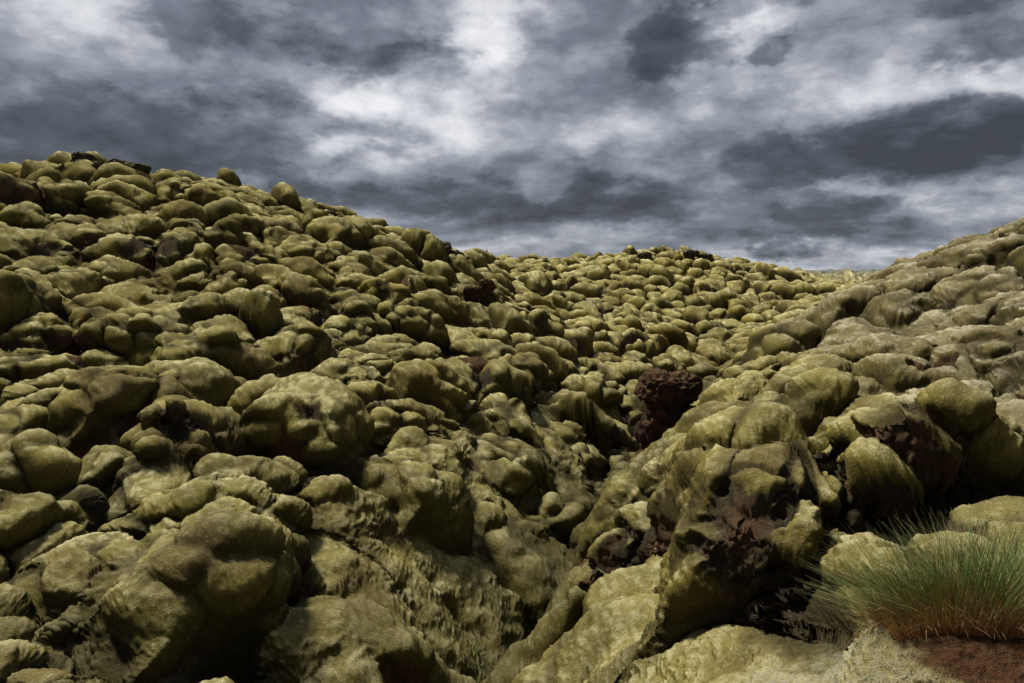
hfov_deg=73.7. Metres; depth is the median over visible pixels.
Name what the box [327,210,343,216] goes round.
lava rock
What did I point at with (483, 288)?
lava rock
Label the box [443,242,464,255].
lava rock
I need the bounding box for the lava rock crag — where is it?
[55,151,162,185]
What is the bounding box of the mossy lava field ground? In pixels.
[0,151,1023,682]
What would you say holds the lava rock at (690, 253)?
on the mossy lava field ground
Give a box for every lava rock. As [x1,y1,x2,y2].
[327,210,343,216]
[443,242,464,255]
[463,279,495,300]
[636,249,713,261]
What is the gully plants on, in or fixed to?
on the mossy lava field ground
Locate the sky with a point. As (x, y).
(805, 134)
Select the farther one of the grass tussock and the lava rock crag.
the lava rock crag
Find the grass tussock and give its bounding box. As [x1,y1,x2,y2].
[794,505,1023,641]
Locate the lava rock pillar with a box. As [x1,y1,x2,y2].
[634,368,702,456]
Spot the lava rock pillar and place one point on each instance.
(666, 397)
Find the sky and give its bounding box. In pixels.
[0,0,1023,269]
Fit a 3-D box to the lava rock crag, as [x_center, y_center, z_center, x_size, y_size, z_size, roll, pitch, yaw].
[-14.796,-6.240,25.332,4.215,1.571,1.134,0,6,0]

